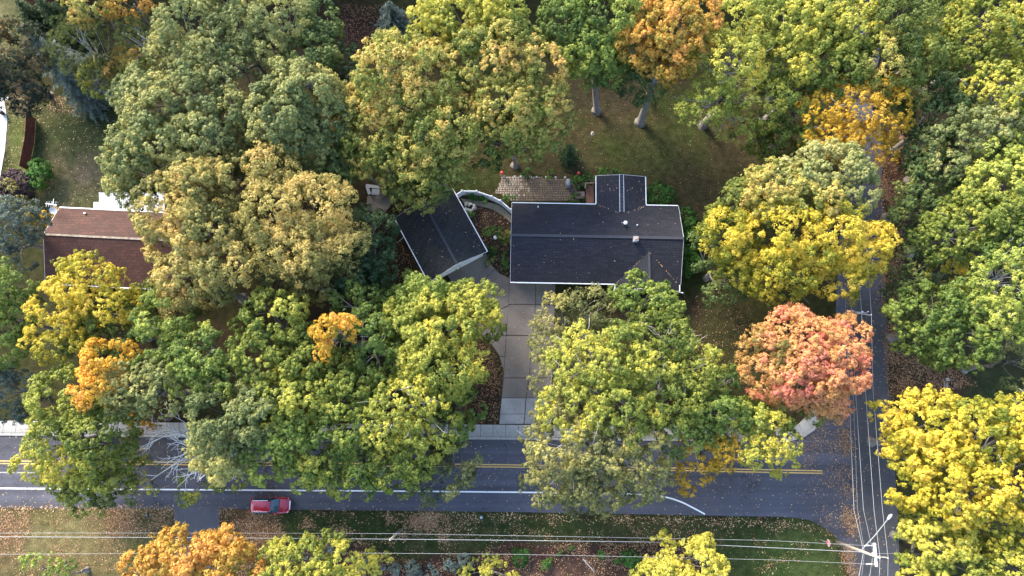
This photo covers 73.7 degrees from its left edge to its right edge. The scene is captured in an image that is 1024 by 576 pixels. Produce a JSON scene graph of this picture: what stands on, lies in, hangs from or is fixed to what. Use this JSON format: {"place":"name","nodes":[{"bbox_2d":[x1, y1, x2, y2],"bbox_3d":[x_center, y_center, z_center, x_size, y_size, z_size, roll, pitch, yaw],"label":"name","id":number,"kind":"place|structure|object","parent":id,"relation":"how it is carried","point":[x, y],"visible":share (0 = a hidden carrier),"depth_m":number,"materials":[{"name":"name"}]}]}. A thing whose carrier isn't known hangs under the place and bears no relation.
{"place":"outdoors","nodes":[
{"label":"outdoors","id":0,"kind":"place"},
{"bbox_2d":[43,207,192,289],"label":"house","id":1,"kind":"structure","parent":0,"point":[111,236],"depth_m":82.44,"materials":[{"name":"brick"}]},
{"bbox_2d":[0,407,819,440],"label":"sidewalk","id":2,"kind":"structure","parent":0,"point":[803,426],"depth_m":82.14,"materials":[{"name":"concrete"}]},
{"bbox_2d":[6,361,124,506],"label":"maple tree","id":3,"kind":"object","parent":2,"relation":"on","point":[43,465],"visible":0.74,"depth_m":71.78,"materials":[{"name":"green plant"}]},
{"bbox_2d":[181,370,292,487],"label":"maple tree","id":4,"kind":"object","parent":2,"relation":"on","point":[203,438],"visible":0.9,"depth_m":68.63,"materials":[{"name":"green plant"}]},
{"bbox_2d":[307,355,399,502],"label":"maple tree","id":5,"kind":"object","parent":2,"relation":"on","point":[352,468],"visible":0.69,"depth_m":70.77,"materials":[{"name":"green plant"}]},
{"bbox_2d":[723,408,803,480],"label":"maple tree","id":6,"kind":"object","parent":2,"relation":"on","point":[775,445],"visible":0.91,"depth_m":72.65,"materials":[{"name":"yellow plant"}]},
{"bbox_2d":[0,0,899,575],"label":"road","id":7,"kind":"structure","parent":0,"point":[798,500],"depth_m":80.98,"materials":[{"name":"grey asphalt"}]},
{"bbox_2d":[58,394,148,518],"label":"maple tree","id":8,"kind":"object","parent":7,"relation":"on","point":[88,463],"visible":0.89,"depth_m":71.91,"materials":[{"name":"green plant"}]},
{"bbox_2d":[90,454,163,518],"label":"maple tree","id":9,"kind":"object","parent":7,"relation":"on","point":[148,482],"visible":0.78,"depth_m":76.41,"materials":[{"name":"green plant"}]},
{"bbox_2d":[232,394,330,495],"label":"maple tree","id":10,"kind":"object","parent":7,"relation":"on","point":[280,446],"visible":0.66,"depth_m":69.65,"materials":[{"name":"green plant"}]},
{"bbox_2d":[285,412,443,502],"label":"maple tree","id":11,"kind":"object","parent":7,"relation":"on","point":[402,467],"visible":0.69,"depth_m":71.55,"materials":[{"name":"green plant"}]},
{"bbox_2d":[396,429,484,508],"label":"maple tree","id":12,"kind":"object","parent":7,"relation":"on","point":[464,482],"visible":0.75,"depth_m":74.03,"materials":[{"name":"green plant"}]},
{"bbox_2d":[519,398,681,517],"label":"locust tree","id":13,"kind":"object","parent":7,"relation":"on","point":[593,462],"visible":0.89,"depth_m":70.30,"materials":[{"name":"green plant"}]},
{"bbox_2d":[674,418,749,497],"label":"maple tree","id":14,"kind":"object","parent":7,"relation":"on","point":[716,464],"visible":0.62,"depth_m":73.56,"materials":[{"name":"plant"}]},
{"bbox_2d":[447,253,555,424],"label":"driveway","id":15,"kind":"structure","parent":0,"point":[517,353],"depth_m":84.39,"materials":[{"name":"concrete"}]},
{"bbox_2d":[0,0,1023,575],"bbox_3d":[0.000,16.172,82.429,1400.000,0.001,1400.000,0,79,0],"label":"ground","id":16,"kind":"structure","parent":0,"point":[690,176],"depth_m":85.22,"materials":[{"name":"green plant"}]},
{"bbox_2d":[0,360,49,425],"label":"pine tree","id":17,"kind":"object","parent":16,"relation":"on","point":[6,376],"visible":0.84,"depth_m":75.28,"materials":[{"name":"green plant"}]},
{"bbox_2d":[0,194,52,274],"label":"pine tree","id":18,"kind":"object","parent":16,"relation":"on","point":[5,208],"visible":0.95,"depth_m":78.06,"materials":[{"name":"green plant"}]},
{"bbox_2d":[0,13,56,117],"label":"maple tree","id":19,"kind":"object","parent":16,"relation":"on","point":[27,27],"visible":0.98,"depth_m":82.22,"materials":[{"name":"green plant"}]},
{"bbox_2d":[0,256,62,371],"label":"maple tree","id":20,"kind":"object","parent":16,"relation":"on","point":[13,335],"visible":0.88,"depth_m":74.13,"materials":[{"name":"green plant"}]},
{"bbox_2d":[27,35,103,107],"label":"spruce tree","id":21,"kind":"object","parent":16,"relation":"on","point":[53,72],"visible":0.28,"depth_m":86.00,"materials":[{"name":"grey plant"}]},
{"bbox_2d":[34,0,99,51],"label":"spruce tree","id":22,"kind":"object","parent":16,"relation":"on","point":[53,8],"visible":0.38,"depth_m":87.98,"materials":[{"name":"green plant"}]},
{"bbox_2d":[15,248,146,365],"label":"maple tree","id":23,"kind":"object","parent":16,"relation":"on","point":[73,302],"visible":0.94,"depth_m":72.91,"materials":[{"name":"yellow plant"}]},
{"bbox_2d":[40,12,124,86],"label":"pine tree","id":24,"kind":"object","parent":16,"relation":"on","point":[100,60],"visible":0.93,"depth_m":80.32,"materials":[{"name":"green plant"}]},
{"bbox_2d":[57,69,115,125],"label":"spruce tree","id":25,"kind":"object","parent":16,"relation":"on","point":[79,98],"visible":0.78,"depth_m":87.72,"materials":[{"name":"green plant"}]},
{"bbox_2d":[56,0,144,60],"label":"maple tree","id":26,"kind":"object","parent":16,"relation":"on","point":[83,6],"visible":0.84,"depth_m":78.80,"materials":[{"name":"orange plant"}]},
{"bbox_2d":[55,277,163,370],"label":"maple tree","id":27,"kind":"object","parent":16,"relation":"on","point":[89,325],"visible":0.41,"depth_m":74.81,"materials":[{"name":"green plant"}]},
{"bbox_2d":[65,337,165,412],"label":"maple tree","id":28,"kind":"object","parent":16,"relation":"on","point":[82,374],"visible":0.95,"depth_m":69.79,"materials":[{"name":"orange plant"}]},
{"bbox_2d":[113,6,174,70],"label":"pine tree","id":29,"kind":"object","parent":16,"relation":"on","point":[123,37],"visible":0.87,"depth_m":79.04,"materials":[{"name":"green plant"}]},
{"bbox_2d":[95,351,198,438],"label":"maple tree","id":30,"kind":"object","parent":16,"relation":"on","point":[143,398],"visible":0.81,"depth_m":70.73,"materials":[{"name":"green plant"}]},
{"bbox_2d":[94,109,200,208],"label":"maple tree","id":31,"kind":"object","parent":16,"relation":"on","point":[134,143],"visible":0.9,"depth_m":73.77,"materials":[{"name":"green plant"}]},
{"bbox_2d":[111,289,218,381],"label":"maple tree","id":32,"kind":"object","parent":16,"relation":"on","point":[149,327],"visible":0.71,"depth_m":71.85,"materials":[{"name":"green plant"}]},
{"bbox_2d":[104,57,227,145],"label":"maple tree","id":33,"kind":"object","parent":16,"relation":"on","point":[139,81],"visible":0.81,"depth_m":74.35,"materials":[{"name":"green plant"}]},
{"bbox_2d":[114,520,266,575],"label":"maple tree","id":34,"kind":"object","parent":16,"relation":"on","point":[198,559],"visible":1,"depth_m":69.02,"materials":[{"name":"orange plant"}]},
{"bbox_2d":[139,0,244,97],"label":"maple tree","id":35,"kind":"object","parent":16,"relation":"on","point":[195,41],"visible":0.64,"depth_m":75.60,"materials":[{"name":"green plant"}]},
{"bbox_2d":[173,507,219,569],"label":"drive","id":36,"kind":"structure","parent":16,"relation":"on","point":[197,520],"depth_m":80.25,"materials":[{"name":"concrete"}]},
{"bbox_2d":[147,237,255,324],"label":"maple tree","id":37,"kind":"object","parent":16,"relation":"on","point":[214,284],"visible":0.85,"depth_m":71.58,"materials":[{"name":"green plant"}]},
{"bbox_2d":[126,150,283,276],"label":"maple tree","id":38,"kind":"object","parent":16,"relation":"on","point":[193,212],"visible":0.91,"depth_m":71.38,"materials":[{"name":"beige plant"}]},
{"bbox_2d":[157,83,257,187],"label":"maple tree","id":39,"kind":"object","parent":16,"relation":"on","point":[208,131],"visible":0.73,"depth_m":73.53,"materials":[{"name":"green plant"}]},
{"bbox_2d":[162,319,257,406],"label":"maple tree","id":40,"kind":"object","parent":16,"relation":"on","point":[213,366],"visible":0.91,"depth_m":69.71,"materials":[{"name":"green plant"}]},
{"bbox_2d":[197,0,274,104],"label":"maple tree","id":41,"kind":"object","parent":16,"relation":"on","point":[223,12],"visible":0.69,"depth_m":75.14,"materials":[{"name":"green plant"}]},
{"bbox_2d":[230,0,313,88],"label":"oak tree","id":42,"kind":"object","parent":16,"relation":"on","point":[278,30],"visible":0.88,"depth_m":75.45,"materials":[{"name":"green plant"}]},
{"bbox_2d":[227,284,334,388],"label":"maple tree","id":43,"kind":"object","parent":16,"relation":"on","point":[253,336],"visible":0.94,"depth_m":70.09,"materials":[{"name":"green plant"}]},
{"bbox_2d":[213,131,353,210],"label":"maple tree","id":44,"kind":"object","parent":16,"relation":"on","point":[338,170],"visible":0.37,"depth_m":77.38,"materials":[{"name":"green plant"}]},
{"bbox_2d":[240,54,359,172],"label":"oak tree","id":45,"kind":"object","parent":16,"relation":"on","point":[267,91],"visible":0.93,"depth_m":73.87,"materials":[{"name":"green plant"}]},
{"bbox_2d":[232,141,373,290],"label":"maple tree","id":46,"kind":"object","parent":16,"relation":"on","point":[299,224],"visible":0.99,"depth_m":71.79,"materials":[{"name":"beige plant"}]},
{"bbox_2d":[246,527,366,575],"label":"maple tree","id":47,"kind":"object","parent":16,"relation":"on","point":[310,542],"visible":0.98,"depth_m":70.09,"materials":[{"name":"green plant"}]},
{"bbox_2d":[259,249,357,308],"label":"maple tree","id":48,"kind":"object","parent":16,"relation":"on","point":[311,284],"visible":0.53,"depth_m":73.59,"materials":[{"name":"green plant"}]},
{"bbox_2d":[281,0,345,88],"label":"oak tree","id":49,"kind":"object","parent":16,"relation":"on","point":[327,45],"visible":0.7,"depth_m":78.15,"materials":[{"name":"green plant"}]},
{"bbox_2d":[251,338,387,438],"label":"maple tree","id":50,"kind":"object","parent":16,"relation":"on","point":[322,392],"visible":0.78,"depth_m":69.53,"materials":[{"name":"green plant"}]},
{"bbox_2d":[307,312,366,364],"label":"maple tree","id":51,"kind":"object","parent":16,"relation":"on","point":[332,324],"visible":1,"depth_m":68.26,"materials":[{"name":"orange plant"}]},
{"bbox_2d":[321,201,400,297],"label":"maple tree","id":52,"kind":"object","parent":16,"relation":"on","point":[374,266],"visible":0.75,"depth_m":76.77,"materials":[{"name":"green plant"}]},
{"bbox_2d":[323,276,407,400],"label":"maple tree","id":53,"kind":"object","parent":16,"relation":"on","point":[382,347],"visible":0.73,"depth_m":71.80,"materials":[{"name":"green plant"}]},
{"bbox_2d":[333,94,420,185],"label":"maple tree","id":54,"kind":"object","parent":16,"relation":"on","point":[376,155],"visible":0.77,"depth_m":75.90,"materials":[{"name":"green plant"}]},
{"bbox_2d":[373,0,417,43],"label":"spruce tree","id":55,"kind":"object","parent":16,"relation":"on","point":[392,14],"visible":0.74,"depth_m":89.01,"materials":[{"name":"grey plant"}]},
{"bbox_2d":[344,26,464,140],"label":"maple tree","id":56,"kind":"object","parent":16,"relation":"on","point":[397,89],"visible":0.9,"depth_m":72.99,"materials":[{"name":"green plant"}]},
{"bbox_2d":[355,371,465,464],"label":"maple tree","id":57,"kind":"object","parent":16,"relation":"on","point":[414,425],"visible":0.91,"depth_m":69.60,"materials":[{"name":"green plant"}]},
{"bbox_2d":[375,87,483,216],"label":"maple tree","id":58,"kind":"object","parent":16,"relation":"on","point":[436,164],"visible":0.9,"depth_m":75.06,"materials":[{"name":"green plant"}]},
{"bbox_2d":[374,267,504,328],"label":"maple tree","id":59,"kind":"object","parent":16,"relation":"on","point":[417,284],"visible":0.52,"depth_m":75.24,"materials":[{"name":"green plant"}]},
{"bbox_2d":[392,315,489,414],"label":"maple tree","id":60,"kind":"object","parent":16,"relation":"on","point":[473,372],"visible":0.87,"depth_m":70.71,"materials":[{"name":"green plant"}]},
{"bbox_2d":[395,190,487,280],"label":"garage","id":61,"kind":"structure","parent":16,"relation":"on","point":[427,245],"depth_m":83.41,"materials":[{"name":"black"}]},
{"bbox_2d":[377,282,506,363],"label":"maple tree","id":62,"kind":"object","parent":16,"relation":"on","point":[462,314],"visible":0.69,"depth_m":72.96,"materials":[{"name":"green plant"}]},
{"bbox_2d":[422,381,488,452],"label":"maple tree","id":63,"kind":"object","parent":16,"relation":"on","point":[471,422],"visible":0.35,"depth_m":74.88,"materials":[{"name":"green plant"}]},
{"bbox_2d":[403,0,530,88],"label":"maple tree","id":64,"kind":"object","parent":16,"relation":"on","point":[435,14],"visible":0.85,"depth_m":73.94,"materials":[{"name":"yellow plant"}]},
{"bbox_2d":[0,3,976,575],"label":"fallen leaves","id":65,"kind":"object","parent":16,"relation":"on","point":[424,521],"depth_m":80.31,"materials":[{"name":"plant"}]},
{"bbox_2d":[440,15,576,147],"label":"maple tree","id":66,"kind":"object","parent":16,"relation":"on","point":[516,84],"visible":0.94,"depth_m":73.53,"materials":[{"name":"green plant"}]},
{"bbox_2d":[460,106,575,172],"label":"maple tree","id":67,"kind":"object","parent":16,"relation":"on","point":[514,146],"visible":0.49,"depth_m":78.45,"materials":[{"name":"green plant"}]},
{"bbox_2d":[495,176,576,200],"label":"patio","id":68,"kind":"structure","parent":16,"relation":"on","point":[539,188],"depth_m":88.07,"materials":[{"name":"grey stone"}]},
{"bbox_2d":[517,410,625,519],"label":"tree","id":69,"kind":"object","parent":16,"relation":"on","point":[540,485],"visible":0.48,"depth_m":75.29,"materials":[{"name":"green plant"}]},
{"bbox_2d":[525,282,618,407],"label":"locust tree","id":70,"kind":"object","parent":16,"relation":"on","point":[533,343],"visible":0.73,"depth_m":74.46,"materials":[{"name":"green plant"}]},
{"bbox_2d":[535,0,647,115],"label":"maple tree","id":71,"kind":"object","parent":16,"relation":"on","point":[602,50],"visible":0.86,"depth_m":76.44,"materials":[{"name":"green plant"}]},
{"bbox_2d":[510,174,683,292],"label":"house","id":72,"kind":"structure","parent":16,"relation":"on","point":[606,246],"depth_m":82.56,"materials":[{"name":"black"}]},
{"bbox_2d":[535,317,688,450],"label":"locust tree","id":73,"kind":"object","parent":16,"relation":"on","point":[592,385],"visible":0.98,"depth_m":68.74,"materials":[{"name":"green plant"}]},
{"bbox_2d":[615,59,667,107],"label":"maple tree","id":74,"kind":"object","parent":16,"relation":"on","point":[646,86],"visible":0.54,"depth_m":82.36,"materials":[{"name":"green plant"}]},
{"bbox_2d":[597,268,690,347],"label":"maple tree","id":75,"kind":"object","parent":16,"relation":"on","point":[658,298],"visible":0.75,"depth_m":75.29,"materials":[{"name":"green plant"}]},
{"bbox_2d":[613,0,724,127],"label":"maple tree","id":76,"kind":"object","parent":16,"relation":"on","point":[654,44],"visible":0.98,"depth_m":75.00,"materials":[{"name":"orange plant"}]},
{"bbox_2d":[628,526,730,575],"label":"maple tree","id":77,"kind":"object","parent":16,"relation":"on","point":[667,564],"visible":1,"depth_m":71.13,"materials":[{"name":"yellow plant"}]},
{"bbox_2d":[630,309,728,439],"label":"locust tree","id":78,"kind":"object","parent":16,"relation":"on","point":[695,388],"visible":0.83,"depth_m":70.52,"materials":[{"name":"green plant"}]},
{"bbox_2d":[648,358,754,461],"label":"maple tree","id":79,"kind":"object","parent":16,"relation":"on","point":[717,401],"visible":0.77,"depth_m":71.52,"materials":[{"name":"green plant"}]},
{"bbox_2d":[686,231,752,308],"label":"maple tree","id":80,"kind":"object","parent":16,"relation":"on","point":[728,287],"visible":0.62,"depth_m":80.00,"materials":[{"name":"green plant"}]},
{"bbox_2d":[673,0,787,146],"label":"maple tree","id":81,"kind":"object","parent":16,"relation":"on","point":[725,91],"visible":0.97,"depth_m":76.13,"materials":[{"name":"green plant"}]},
{"bbox_2d":[713,388,796,452],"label":"maple tree","id":82,"kind":"object","parent":16,"relation":"on","point":[757,416],"visible":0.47,"depth_m":73.38,"materials":[{"name":"green plant"}]},
{"bbox_2d":[728,114,812,162],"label":"maple tree","id":83,"kind":"object","parent":16,"relation":"on","point":[764,143],"visible":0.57,"depth_m":81.53,"materials":[{"name":"green plant"}]},
{"bbox_2d":[715,155,848,234],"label":"maple tree","id":84,"kind":"object","parent":16,"relation":"on","point":[748,194],"visible":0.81,"depth_m":73.54,"materials":[{"name":"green plant"}]},
{"bbox_2d":[693,192,902,307],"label":"maple tree","id":85,"kind":"object","parent":16,"relation":"on","point":[856,266],"visible":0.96,"depth_m":73.77,"materials":[{"name":"yellow plant"}]},
{"bbox_2d":[752,0,852,145],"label":"maple tree","id":86,"kind":"object","parent":16,"relation":"on","point":[792,98],"visible":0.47,"depth_m":78.78,"materials":[{"name":"green plant"}]},
{"bbox_2d":[733,302,874,425],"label":"maple tree","id":87,"kind":"object","parent":16,"relation":"on","point":[831,380],"visible":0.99,"depth_m":71.65,"materials":[{"name":"red plant"}]},
{"bbox_2d":[737,0,890,102],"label":"maple tree","id":88,"kind":"object","parent":16,"relation":"on","point":[799,41],"visible":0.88,"depth_m":75.21,"materials":[{"name":"green plant"}]},
{"bbox_2d":[757,138,883,213],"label":"maple tree","id":89,"kind":"object","parent":16,"relation":"on","point":[857,163],"visible":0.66,"depth_m":74.08,"materials":[{"name":"green plant"}]},
{"bbox_2d":[794,59,918,170],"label":"maple tree","id":90,"kind":"object","parent":16,"relation":"on","point":[859,131],"visible":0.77,"depth_m":77.10,"materials":[{"name":"yellow plant"}]},
{"bbox_2d":[849,300,898,575],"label":"side road strip","id":91,"kind":"object","parent":16,"relation":"on","point":[889,566],"visible":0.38,"depth_m":81.39,"materials":[{"name":"asphalt"}]},
{"bbox_2d":[864,383,979,515],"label":"maple tree","id":92,"kind":"object","parent":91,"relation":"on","point":[904,437],"visible":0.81,"depth_m":70.73,"materials":[{"name":"yellow plant"}]},
{"bbox_2d":[889,497,1001,575],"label":"maple tree","id":93,"kind":"object","parent":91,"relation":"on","point":[923,529],"visible":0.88,"depth_m":69.42,"materials":[{"name":"yellow plant"}]},
{"bbox_2d":[840,0,953,116],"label":"maple tree","id":94,"kind":"object","parent":16,"relation":"on","point":[914,79],"visible":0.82,"depth_m":74.45,"materials":[{"name":"green plant"}]},
{"bbox_2d":[876,239,947,325],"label":"maple tree","id":95,"kind":"object","parent":16,"relation":"on","point":[903,275],"visible":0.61,"depth_m":77.41,"materials":[{"name":"green plant"}]},
{"bbox_2d":[880,146,972,247],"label":"maple tree","id":96,"kind":"object","parent":16,"relation":"on","point":[904,206],"visible":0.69,"depth_m":77.28,"materials":[{"name":"green plant"}]},
{"bbox_2d":[886,59,986,176],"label":"maple tree","id":97,"kind":"object","parent":16,"relation":"on","point":[955,97],"visible":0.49,"depth_m":77.80,"materials":[{"name":"green plant"}]},
{"bbox_2d":[896,0,983,79],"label":"maple tree","id":98,"kind":"object","parent":16,"relation":"on","point":[965,12],"visible":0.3,"depth_m":77.59,"materials":[{"name":"green plant"}]},
{"bbox_2d":[881,276,1002,373],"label":"maple tree","id":99,"kind":"object","parent":16,"relation":"on","point":[936,341],"visible":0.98,"depth_m":71.94,"materials":[{"name":"green plant"}]},
{"bbox_2d":[902,98,1023,193],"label":"maple tree","id":100,"kind":"object","parent":16,"relation":"on","point":[965,159],"visible":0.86,"depth_m":74.42,"materials":[{"name":"green plant"}]},
{"bbox_2d":[903,178,1023,268],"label":"maple tree","id":101,"kind":"object","parent":16,"relation":"on","point":[990,225],"visible":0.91,"depth_m":72.31,"materials":[{"name":"green plant"}]},
{"bbox_2d":[913,391,1023,562],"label":"maple tree","id":102,"kind":"object","parent":16,"relation":"on","point":[1001,417],"visible":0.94,"depth_m":66.81,"materials":[{"name":"yellow plant"}]},
{"bbox_2d":[917,0,1023,94],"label":"maple tree","id":103,"kind":"object","parent":16,"relation":"on","point":[987,50],"visible":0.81,"depth_m":76.06,"materials":[{"name":"green plant"}]},
{"bbox_2d":[926,220,1023,352],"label":"maple tree","id":104,"kind":"object","parent":16,"relation":"on","point":[996,302],"visible":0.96,"depth_m":70.39,"materials":[{"name":"green plant"}]},
{"bbox_2d":[932,127,1023,222],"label":"maple tree","id":105,"kind":"object","parent":16,"relation":"on","point":[1012,157],"visible":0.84,"depth_m":72.45,"materials":[{"name":"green plant"}]},
{"bbox_2d":[938,49,1023,137],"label":"maple tree","id":106,"kind":"object","parent":16,"relation":"on","point":[1016,88],"visible":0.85,"depth_m":74.44,"materials":[{"name":"yellow plant"}]},
{"bbox_2d":[943,531,1023,575],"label":"maple tree","id":107,"kind":"object","parent":16,"relation":"on","point":[1010,554],"visible":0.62,"depth_m":67.44,"materials":[{"name":"yellow plant"}]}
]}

